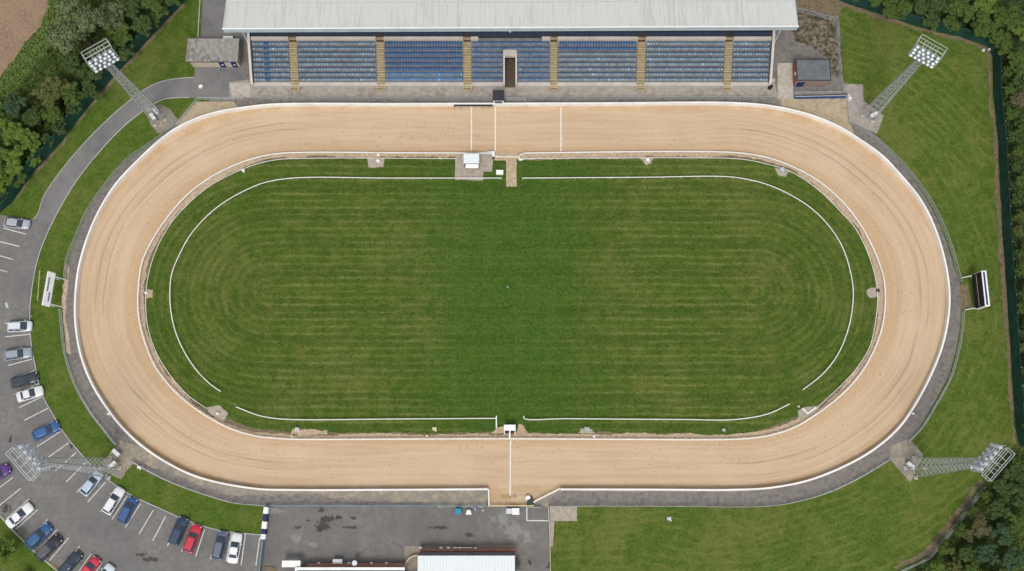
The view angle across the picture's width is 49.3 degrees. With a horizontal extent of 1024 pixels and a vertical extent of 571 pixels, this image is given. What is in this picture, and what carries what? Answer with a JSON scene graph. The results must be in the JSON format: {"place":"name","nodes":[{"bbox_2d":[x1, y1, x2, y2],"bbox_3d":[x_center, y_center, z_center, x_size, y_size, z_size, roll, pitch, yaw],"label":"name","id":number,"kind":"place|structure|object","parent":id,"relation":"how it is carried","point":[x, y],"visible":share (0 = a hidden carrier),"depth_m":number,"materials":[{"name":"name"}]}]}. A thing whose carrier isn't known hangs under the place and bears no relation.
{"place":"outdoors","nodes":[
{"label":"outdoors","id":0,"kind":"place"},
{"bbox_2d":[0,0,48,76],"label":"field","id":1,"kind":"structure","parent":0,"point":[20,21],"depth_m":196.39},
{"bbox_2d":[0,517,55,570],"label":"lawn","id":2,"kind":"structure","parent":0,"point":[23,558],"depth_m":178.87,"materials":[{"name":"green plant"}]},
{"bbox_2d":[0,536,15,563],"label":"broadleaf tree","id":3,"kind":"object","parent":2,"relation":"on","point":[7,547],"visible":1,"depth_m":175.22,"materials":[{"name":"green plant"}]},
{"bbox_2d":[61,264,70,354],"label":"sandy ground","id":4,"kind":"structure","parent":0,"point":[64,298],"depth_m":186.72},
{"bbox_2d":[0,0,202,218],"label":"lawn","id":5,"kind":"structure","parent":0,"point":[162,56],"depth_m":194.25,"materials":[{"name":"green plant"}]},
{"bbox_2d":[33,0,248,222],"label":"road","id":6,"kind":"structure","parent":0,"point":[214,81],"depth_m":193.86,"materials":[{"name":"asphalt"}]},
{"bbox_2d":[186,38,240,66],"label":"tan hut","id":7,"kind":"object","parent":6,"relation":"on","point":[212,52],"visible":1,"depth_m":192.31,"materials":[{"name":"beige"}]},
{"bbox_2d":[175,101,237,126],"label":"gravel ground","id":8,"kind":"structure","parent":0,"point":[199,108],"depth_m":193.36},
{"bbox_2d":[119,440,487,507],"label":"walkway","id":9,"kind":"structure","parent":0,"point":[458,498],"depth_m":180.85,"materials":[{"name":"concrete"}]},
{"bbox_2d":[295,559,404,570],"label":"annexe building","id":10,"kind":"structure","parent":0,"point":[337,565],"depth_m":176.13,"materials":[{"name":"white metal"}]},
{"bbox_2d":[229,79,777,97],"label":"terrace","id":11,"kind":"structure","parent":0,"point":[255,92],"depth_m":193.91,"materials":[{"name":"concrete"}]},
{"bbox_2d":[78,105,945,506],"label":"track","id":12,"kind":"structure","parent":0,"point":[868,409],"depth_m":186.42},
{"bbox_2d":[494,152,521,186],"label":"track notch","id":13,"kind":"object","parent":12,"relation":"on","point":[511,172],"visible":1,"depth_m":191.37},
{"bbox_2d":[0,0,1023,570],"bbox_3d":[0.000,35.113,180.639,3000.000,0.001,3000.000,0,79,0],"label":"ground","id":14,"kind":"structure","parent":0,"point":[976,498],"depth_m":192.25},
{"bbox_2d":[2,144,23,175],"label":"broadleaf tree","id":15,"kind":"object","parent":14,"relation":"on","point":[12,159],"visible":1,"depth_m":186.57,"materials":[{"name":"green plant"}]},
{"bbox_2d":[3,92,27,117],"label":"broadleaf tree","id":16,"kind":"object","parent":14,"relation":"on","point":[12,106],"visible":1,"depth_m":188.61,"materials":[{"name":"green plant"}]},
{"bbox_2d":[0,118,31,145],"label":"broadleaf tree","id":17,"kind":"object","parent":14,"relation":"on","point":[12,131],"visible":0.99,"depth_m":186.87,"materials":[{"name":"green plant"}]},
{"bbox_2d":[20,130,41,153],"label":"broadleaf tree","id":18,"kind":"object","parent":14,"relation":"on","point":[32,143],"visible":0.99,"depth_m":187.60,"materials":[{"name":"green plant"}]},
{"bbox_2d":[21,107,44,128],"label":"broadleaf tree","id":19,"kind":"object","parent":14,"relation":"on","point":[30,118],"visible":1,"depth_m":188.36,"materials":[{"name":"green plant"}]},
{"bbox_2d":[0,0,66,97],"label":"weeds","id":20,"kind":"object","parent":14,"relation":"on","point":[40,44],"visible":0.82,"depth_m":195.06,"materials":[{"name":"green plant"}]},
{"bbox_2d":[32,74,70,107],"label":"broadleaf tree","id":21,"kind":"object","parent":14,"relation":"on","point":[50,89],"visible":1,"depth_m":187.80,"materials":[{"name":"green plant"}]},
{"bbox_2d":[41,101,63,123],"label":"broadleaf tree","id":22,"kind":"object","parent":14,"relation":"on","point":[54,114],"visible":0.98,"depth_m":188.30,"materials":[{"name":"green plant"}]},
{"bbox_2d":[61,81,80,105],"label":"broadleaf tree","id":23,"kind":"object","parent":14,"relation":"on","point":[72,93],"visible":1,"depth_m":189.06,"materials":[{"name":"green plant"}]},
{"bbox_2d":[61,54,82,73],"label":"broadleaf tree","id":24,"kind":"object","parent":14,"relation":"on","point":[71,63],"visible":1,"depth_m":189.89,"materials":[{"name":"green plant"}]},
{"bbox_2d":[44,0,106,54],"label":"broadleaf tree","id":25,"kind":"object","parent":14,"relation":"on","point":[75,20],"visible":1,"depth_m":186.06,"materials":[{"name":"green plant"}]},
{"bbox_2d":[0,0,164,186],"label":"undergrowth","id":26,"kind":"object","parent":14,"relation":"on","point":[79,46],"visible":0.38,"depth_m":193.86,"materials":[{"name":"green plant"}]},
{"bbox_2d":[77,61,102,83],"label":"broadleaf tree","id":27,"kind":"object","parent":14,"relation":"on","point":[88,72],"visible":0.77,"depth_m":190.03,"materials":[{"name":"green plant"}]},
{"bbox_2d":[0,0,183,211],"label":"screen fence","id":28,"kind":"object","parent":14,"relation":"on","point":[46,150],"visible":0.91,"depth_m":191.50,"materials":[{"name":"green fabric"}]},
{"bbox_2d":[12,4,184,202],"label":"soil strip","id":29,"kind":"object","parent":14,"relation":"on","point":[104,90],"visible":0.97,"depth_m":194.15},
{"bbox_2d":[94,2,124,29],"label":"broadleaf tree","id":30,"kind":"object","parent":14,"relation":"on","point":[112,16],"visible":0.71,"depth_m":190.71,"materials":[{"name":"green plant"}]},
{"bbox_2d":[107,19,132,45],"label":"broadleaf tree","id":31,"kind":"object","parent":14,"relation":"on","point":[119,34],"visible":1,"depth_m":191.24,"materials":[{"name":"green plant"}]},
{"bbox_2d":[114,0,144,18],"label":"broadleaf tree","id":32,"kind":"object","parent":14,"relation":"on","point":[131,8],"visible":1,"depth_m":191.53,"materials":[{"name":"green plant"}]},
{"bbox_2d":[0,215,261,570],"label":"car park","id":33,"kind":"structure","parent":14,"relation":"on","point":[66,510],"depth_m":180.74,"materials":[{"name":"asphalt"}]},
{"bbox_2d":[3,217,30,229],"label":"parked car","id":34,"kind":"object","parent":33,"relation":"on","point":[17,223],"visible":1,"depth_m":188.44,"materials":[{"name":"grey paint"}]},
{"bbox_2d":[4,347,31,360],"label":"parked car","id":35,"kind":"object","parent":33,"relation":"on","point":[21,353],"visible":1,"depth_m":184.18,"materials":[{"name":"grey paint"}]},
{"bbox_2d":[4,502,33,528],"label":"parked car","id":36,"kind":"object","parent":33,"relation":"on","point":[18,516],"visible":1,"depth_m":179.18,"materials":[{"name":"white paint"}]},
{"bbox_2d":[7,320,32,332],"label":"parked car","id":37,"kind":"object","parent":33,"relation":"on","point":[19,326],"visible":1,"depth_m":184.91,"materials":[{"name":"white paint"}]},
{"bbox_2d":[10,372,38,388],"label":"parked car","id":38,"kind":"object","parent":33,"relation":"on","point":[24,380],"visible":1,"depth_m":183.33,"materials":[{"name":"grey paint"}]},
{"bbox_2d":[15,386,43,402],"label":"parked car","id":39,"kind":"object","parent":33,"relation":"on","point":[25,395],"visible":1,"depth_m":182.98,"materials":[{"name":"white paint"}]},
{"bbox_2d":[24,523,52,550],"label":"parked car","id":40,"kind":"object","parent":33,"relation":"on","point":[36,538],"visible":1,"depth_m":178.35,"materials":[{"name":"blue paint"}]},
{"bbox_2d":[31,421,60,441],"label":"parked car","id":41,"kind":"object","parent":33,"relation":"on","point":[41,433],"visible":1,"depth_m":181.73,"materials":[{"name":"blue paint"}]},
{"bbox_2d":[34,534,62,561],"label":"parked car","id":42,"kind":"object","parent":33,"relation":"on","point":[49,547],"visible":1,"depth_m":178.02,"materials":[{"name":"grey paint"}]},
{"bbox_2d":[57,550,82,570],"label":"parked car","id":43,"kind":"object","parent":33,"relation":"on","point":[73,560],"visible":1,"depth_m":177.87,"materials":[{"name":"grey paint"}]},
{"bbox_2d":[79,471,102,496],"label":"parked car","id":44,"kind":"object","parent":33,"relation":"on","point":[91,483],"visible":0.84,"depth_m":180.04,"materials":[{"name":"blue paint"}]},
{"bbox_2d":[101,486,125,515],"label":"parked car","id":45,"kind":"object","parent":33,"relation":"on","point":[117,495],"visible":1,"depth_m":179.56,"materials":[{"name":"white paint"}]},
{"bbox_2d":[117,496,137,524],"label":"parked car","id":46,"kind":"object","parent":33,"relation":"on","point":[128,509],"visible":1,"depth_m":179.14,"materials":[{"name":"blue paint"}]},
{"bbox_2d":[0,228,259,570],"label":"parking lines","id":47,"kind":"object","parent":33,"relation":"on","point":[82,465],"visible":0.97,"depth_m":180.58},
{"bbox_2d":[29,97,260,534],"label":"kerb","id":48,"kind":"structure","parent":33,"relation":"on","point":[30,307],"depth_m":187.07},
{"bbox_2d":[168,516,188,545],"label":"parked car","id":49,"kind":"object","parent":33,"relation":"on","point":[179,529],"visible":1,"depth_m":178.49,"materials":[{"name":"blue paint"}]},
{"bbox_2d":[182,524,202,553],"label":"parked car","id":50,"kind":"object","parent":33,"relation":"on","point":[192,538],"visible":1,"depth_m":178.40,"materials":[{"name":"red paint"}]},
{"bbox_2d":[211,530,228,560],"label":"parked car","id":51,"kind":"object","parent":33,"relation":"on","point":[222,537],"visible":1,"depth_m":178.06,"materials":[{"name":"blue paint"}]},
{"bbox_2d":[227,532,242,563],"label":"parked car","id":52,"kind":"object","parent":33,"relation":"on","point":[235,542],"visible":1,"depth_m":178.13,"materials":[{"name":"white paint"}]},
{"bbox_2d":[131,14,152,36],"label":"broadleaf tree","id":53,"kind":"object","parent":14,"relation":"on","point":[142,24],"visible":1,"depth_m":191.17,"materials":[{"name":"green plant"}]},
{"bbox_2d":[30,98,265,533],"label":"grass verge","id":54,"kind":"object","parent":14,"relation":"on","point":[86,435],"depth_m":184.75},
{"bbox_2d":[98,441,134,478],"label":"concrete pad","id":55,"kind":"object","parent":54,"relation":"on","point":[124,459],"visible":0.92,"depth_m":181.82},
{"bbox_2d":[5,442,121,480],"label":"floodlight mast","id":56,"kind":"object","parent":55,"relation":"on","point":[36,462],"visible":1,"depth_m":158.59,"materials":[{"name":"metal"}]},
{"bbox_2d":[141,0,168,18],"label":"broadleaf tree","id":57,"kind":"object","parent":14,"relation":"on","point":[157,7],"visible":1,"depth_m":191.41,"materials":[{"name":"green plant"}]},
{"bbox_2d":[147,105,177,132],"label":"concrete pad","id":58,"kind":"object","parent":14,"relation":"on","point":[162,125],"visible":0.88,"depth_m":192.98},
{"bbox_2d":[81,38,166,126],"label":"floodlight mast","id":59,"kind":"object","parent":58,"relation":"on","point":[107,58],"visible":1,"depth_m":171.81,"materials":[{"name":"metal"}]},
{"bbox_2d":[257,506,550,570],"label":"yard","id":60,"kind":"structure","parent":14,"relation":"on","point":[345,534],"depth_m":179.68,"materials":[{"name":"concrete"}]},
{"bbox_2d":[405,545,514,569],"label":"concrete pad","id":61,"kind":"object","parent":60,"relation":"on","point":[412,562],"visible":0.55,"depth_m":179.10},
{"bbox_2d":[418,547,514,570],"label":"club building","id":62,"kind":"structure","parent":61,"relation":"on","point":[466,561],"depth_m":175.77,"materials":[{"name":"metal"}]},
{"bbox_2d":[231,97,780,106],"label":"gravel strip","id":63,"kind":"object","parent":14,"relation":"on","point":[259,101],"visible":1,"depth_m":193.63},
{"bbox_2d":[257,96,773,98],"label":"pipe fence","id":64,"kind":"object","parent":63,"relation":"on","point":[739,97],"visible":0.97,"depth_m":192.79,"materials":[{"name":"metal"}]},
{"bbox_2d":[143,155,877,435],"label":"soil rim","id":65,"kind":"object","parent":14,"relation":"on","point":[234,423],"visible":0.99,"depth_m":184.66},
{"bbox_2d":[145,157,876,434],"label":"infield","id":66,"kind":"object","parent":14,"relation":"on","point":[388,294],"visible":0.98,"depth_m":186.99,"materials":[{"name":"green plant"}]},
{"bbox_2d":[169,177,501,391],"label":"guard rail","id":67,"kind":"object","parent":66,"relation":"on","point":[240,194],"depth_m":189.47,"materials":[{"name":"plastic"}]},
{"bbox_2d":[455,154,492,180],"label":"gravel patch","id":68,"kind":"object","parent":66,"relation":"on","point":[485,162],"visible":0.84,"depth_m":191.27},
{"bbox_2d":[522,176,853,389],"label":"guard rail","id":69,"kind":"object","parent":66,"relation":"on","point":[755,181],"depth_m":189.87,"materials":[{"name":"plastic"}]},
{"bbox_2d":[138,152,884,438],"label":"strip","id":70,"kind":"object","parent":14,"relation":"on","point":[823,189],"visible":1,"depth_m":186.83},
{"bbox_2d":[64,0,960,505],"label":"apron","id":71,"kind":"object","parent":14,"relation":"on","point":[788,48],"visible":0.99,"depth_m":182.95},
{"bbox_2d":[59,309,116,444],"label":"pipe fence","id":72,"kind":"object","parent":71,"relation":"on","point":[90,412],"visible":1,"depth_m":183.93,"materials":[{"name":"metal"}]},
{"bbox_2d":[63,124,176,280],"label":"pipe fence","id":73,"kind":"object","parent":71,"relation":"on","point":[127,160],"visible":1,"depth_m":190.11,"materials":[{"name":"metal"}]},
{"bbox_2d":[145,158,454,408],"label":"rail","id":74,"kind":"object","parent":71,"relation":"on","point":[214,183],"visible":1,"depth_m":190.07,"materials":[{"name":"plastic"}]},
{"bbox_2d":[137,151,885,439],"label":"running rail","id":75,"kind":"object","parent":71,"relation":"on","point":[594,152],"visible":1,"depth_m":186.22,"materials":[{"name":"plastic"}]},
{"bbox_2d":[74,101,950,490],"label":"boundary wall","id":76,"kind":"structure","parent":71,"relation":"on","point":[784,109],"depth_m":189.43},
{"bbox_2d":[523,157,877,408],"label":"rail","id":77,"kind":"object","parent":71,"relation":"on","point":[775,166],"visible":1,"depth_m":190.44,"materials":[{"name":"plastic"}]},
{"bbox_2d":[549,460,889,506],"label":"pipe fence","id":78,"kind":"object","parent":71,"relation":"on","point":[735,506],"visible":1,"depth_m":180.40,"materials":[{"name":"metal"}]},
{"bbox_2d":[792,59,830,86],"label":"brick hut","id":79,"kind":"object","parent":71,"relation":"on","point":[811,72],"visible":1,"depth_m":191.63,"materials":[{"name":"grey metal"}]},
{"bbox_2d":[849,122,961,281],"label":"pipe fence","id":80,"kind":"object","parent":71,"relation":"on","point":[893,155],"visible":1,"depth_m":190.10,"materials":[{"name":"metal"}]},
{"bbox_2d":[846,4,1016,442],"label":"soil strip","id":81,"kind":"object","parent":14,"relation":"on","point":[998,203],"visible":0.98,"depth_m":190.64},
{"bbox_2d":[882,0,912,19],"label":"broadleaf tree","id":82,"kind":"object","parent":81,"relation":"on","point":[896,9],"visible":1,"depth_m":190.95,"materials":[{"name":"green plant"}]},
{"bbox_2d":[893,479,983,569],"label":"soil strip","id":83,"kind":"object","parent":14,"relation":"on","point":[942,532],"visible":1,"depth_m":179.78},
{"bbox_2d":[947,0,975,22],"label":"broadleaf tree","id":84,"kind":"object","parent":14,"relation":"on","point":[962,8],"visible":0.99,"depth_m":190.97,"materials":[{"name":"green plant"}]},
{"bbox_2d":[906,0,1023,400],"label":"undergrowth","id":85,"kind":"object","parent":14,"relation":"on","point":[1016,243],"visible":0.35,"depth_m":191.89,"materials":[{"name":"green plant"}]},
{"bbox_2d":[924,447,1023,570],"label":"undergrowth","id":86,"kind":"object","parent":14,"relation":"on","point":[980,541],"visible":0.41,"depth_m":178.98,"materials":[{"name":"green plant"}]},
{"bbox_2d":[966,513,992,538],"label":"broadleaf tree","id":87,"kind":"object","parent":14,"relation":"on","point":[979,523],"visible":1,"depth_m":175.88,"materials":[{"name":"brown plant"}]},
{"bbox_2d":[971,10,997,37],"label":"broadleaf tree","id":88,"kind":"object","parent":14,"relation":"on","point":[983,25],"visible":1,"depth_m":190.79,"materials":[{"name":"green plant"}]},
{"bbox_2d":[973,542,1000,564],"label":"broadleaf tree","id":89,"kind":"object","parent":14,"relation":"on","point":[985,551],"visible":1,"depth_m":174.52,"materials":[{"name":"green plant"}]},
{"bbox_2d":[986,496,1012,519],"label":"broadleaf tree","id":90,"kind":"object","parent":14,"relation":"on","point":[995,508],"visible":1,"depth_m":176.27,"materials":[{"name":"green plant"}]},
{"bbox_2d":[988,29,1011,54],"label":"broadleaf tree","id":91,"kind":"object","parent":14,"relation":"on","point":[1000,38],"visible":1,"depth_m":190.57,"materials":[{"name":"green plant"}]},
{"bbox_2d":[990,522,1013,546],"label":"broadleaf tree","id":92,"kind":"object","parent":14,"relation":"on","point":[1002,533],"visible":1,"depth_m":175.76,"materials":[{"name":"green plant"}]},
{"bbox_2d":[988,44,1023,445],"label":"screen fence","id":93,"kind":"object","parent":14,"relation":"on","point":[1014,330],"visible":0.99,"depth_m":186.90,"materials":[{"name":"green fabric"}]},
{"bbox_2d":[993,3,1023,29],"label":"broadleaf tree","id":94,"kind":"object","parent":14,"relation":"on","point":[1010,18],"visible":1,"depth_m":190.75,"materials":[{"name":"green plant"}]},
{"bbox_2d":[1001,545,1023,570],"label":"broadleaf tree","id":95,"kind":"object","parent":14,"relation":"on","point":[1012,559],"visible":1,"depth_m":174.25,"materials":[{"name":"green plant"}]},
{"bbox_2d":[1002,482,1023,506],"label":"broadleaf tree","id":96,"kind":"object","parent":14,"relation":"on","point":[1016,493],"visible":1,"depth_m":176.52,"materials":[{"name":"green plant"}]},
{"bbox_2d":[1003,456,1023,484],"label":"broadleaf tree","id":97,"kind":"object","parent":14,"relation":"on","point":[1015,471],"visible":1,"depth_m":177.30,"materials":[{"name":"green plant"}]},
{"bbox_2d":[36,7,1016,570],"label":"lawn","id":98,"kind":"structure","parent":0,"point":[936,131],"depth_m":182.84,"materials":[{"name":"green plant"}]},
{"bbox_2d":[42,271,68,307],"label":"notice board","id":99,"kind":"object","parent":98,"relation":"on","point":[49,285],"visible":1,"depth_m":183.42,"materials":[{"name":"white paint"}]},
{"bbox_2d":[222,0,798,90],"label":"grandstand","id":100,"kind":"object","parent":98,"relation":"on","point":[552,45],"visible":1,"depth_m":191.42,"materials":[{"name":"metal"}]},
{"bbox_2d":[844,84,883,133],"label":"concrete pad","id":101,"kind":"object","parent":98,"relation":"on","point":[857,105],"visible":0.98,"depth_m":193.29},
{"bbox_2d":[861,34,947,122],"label":"floodlight mast","id":102,"kind":"object","parent":101,"relation":"on","point":[918,57],"visible":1,"depth_m":172.08,"materials":[{"name":"metal"}]},
{"bbox_2d":[890,439,922,481],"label":"concrete pad","id":103,"kind":"object","parent":98,"relation":"on","point":[902,453],"visible":0.98,"depth_m":182.01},
{"bbox_2d":[903,443,1014,480],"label":"floodlight mast","id":104,"kind":"object","parent":103,"relation":"on","point":[984,462],"visible":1,"depth_m":158.87,"materials":[{"name":"metal"}]},
{"bbox_2d":[840,0,989,45],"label":"screen fence","id":105,"kind":"object","parent":98,"relation":"on","point":[962,32],"visible":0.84,"depth_m":194.97,"materials":[{"name":"green fabric"}]},
{"bbox_2d":[962,271,989,309],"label":"scoreboard","id":106,"kind":"object","parent":98,"relation":"on","point":[980,289],"visible":1,"depth_m":183.40,"materials":[{"name":"white paint"}]},
{"bbox_2d":[550,507,576,546],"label":"gravel ground","id":107,"kind":"structure","parent":0,"point":[563,513],"depth_m":180.18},
{"bbox_2d":[535,490,736,507],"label":"sandy ground","id":108,"kind":"structure","parent":0,"point":[545,501],"depth_m":180.91,"materials":[{"name":"soil"}]},
{"bbox_2d":[777,63,792,98],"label":"terrace","id":109,"kind":"structure","parent":0,"point":[785,80],"depth_m":194.29,"materials":[{"name":"concrete"}]},
{"bbox_2d":[780,98,853,133],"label":"gravel ground","id":110,"kind":"structure","parent":0,"point":[834,110],"depth_m":193.40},
{"bbox_2d":[792,10,843,77],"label":"rubble ground","id":111,"kind":"structure","parent":0,"point":[816,32],"depth_m":195.92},
{"bbox_2d":[797,0,846,15],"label":"soil ground","id":112,"kind":"structure","parent":0,"point":[832,7],"depth_m":197.00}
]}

